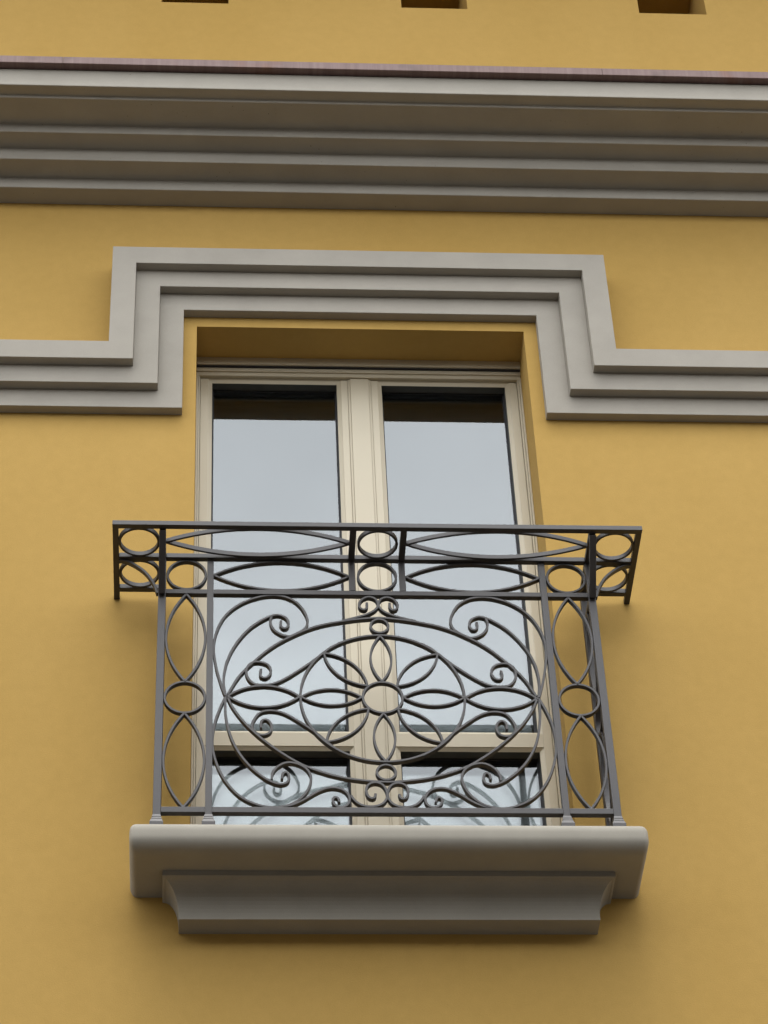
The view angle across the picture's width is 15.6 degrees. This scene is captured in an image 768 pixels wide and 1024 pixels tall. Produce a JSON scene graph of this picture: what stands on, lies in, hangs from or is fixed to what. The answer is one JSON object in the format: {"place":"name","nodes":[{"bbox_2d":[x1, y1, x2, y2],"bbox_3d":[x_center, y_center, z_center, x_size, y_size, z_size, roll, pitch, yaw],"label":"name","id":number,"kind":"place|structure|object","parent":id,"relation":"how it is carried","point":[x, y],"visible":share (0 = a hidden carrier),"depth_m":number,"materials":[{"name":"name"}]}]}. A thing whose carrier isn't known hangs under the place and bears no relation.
{"place":"outdoors","nodes":[
{"label":"outdoors","id":0,"kind":"place"},
{"bbox_2d":[0,0,767,1023],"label":"facade wall","id":1,"kind":"structure","parent":0,"point":[86,936],"depth_m":9.41,"materials":[{"name":"paint"}]},
{"bbox_2d":[192,397,541,825],"bbox_3d":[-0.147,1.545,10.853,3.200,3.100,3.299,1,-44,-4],"label":"window glass","id":2,"kind":"object","parent":1,"relation":"attached to","point":[274,459],"visible":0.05,"depth_m":11.78,"materials":[{"name":"glass"}]},
{"bbox_2d":[190,357,562,825],"bbox_3d":[-0.051,0.356,9.580,1.199,2.451,0.111,1,-44,-4],"label":"french window","id":3,"kind":"structure","parent":1,"relation":"attached to","point":[358,390],"depth_m":9.87,"materials":[{"name":"beige wood"}]},
{"bbox_2d":[190,357,562,823],"bbox_3d":[-0.051,0.349,9.572,1.199,2.451,0.089,1,-44,-4],"label":"window frame","id":4,"kind":"structure","parent":3,"relation":"in","point":[202,372],"depth_m":10.35,"materials":[{"name":"beige wood"}]},
{"bbox_2d":[0,55,767,216],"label":"cornice","id":5,"kind":"structure","parent":1,"relation":"attached to","point":[202,133],"depth_m":10.67,"materials":[{"name":"grey paint"},{"name":"stucco"},{"name":"weathered copper"}]},
{"bbox_2d":[0,246,767,422],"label":"hood moulding","id":6,"kind":"object","parent":1,"relation":"attached to","point":[589,370],"visible":1,"depth_m":10.22,"materials":[{"name":"grey paint"}]},
{"bbox_2d":[129,824,648,934],"bbox_3d":[0.015,1.095,8.412,1.555,0.238,0.253,1,-44,-4],"label":"balcony ledge","id":7,"kind":"object","parent":1,"relation":"attached to","point":[322,879],"visible":1,"depth_m":8.39,"materials":[{"name":"grey stone"}]},
{"bbox_2d":[112,520,641,825],"bbox_3d":[-0.006,0.566,8.842,1.722,1.122,0.362,1,-44,-4],"label":"balcony railing","id":8,"kind":"object","parent":7,"relation":"on","point":[588,592],"visible":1,"depth_m":8.96,"materials":[{"name":"metal"}]}
]}

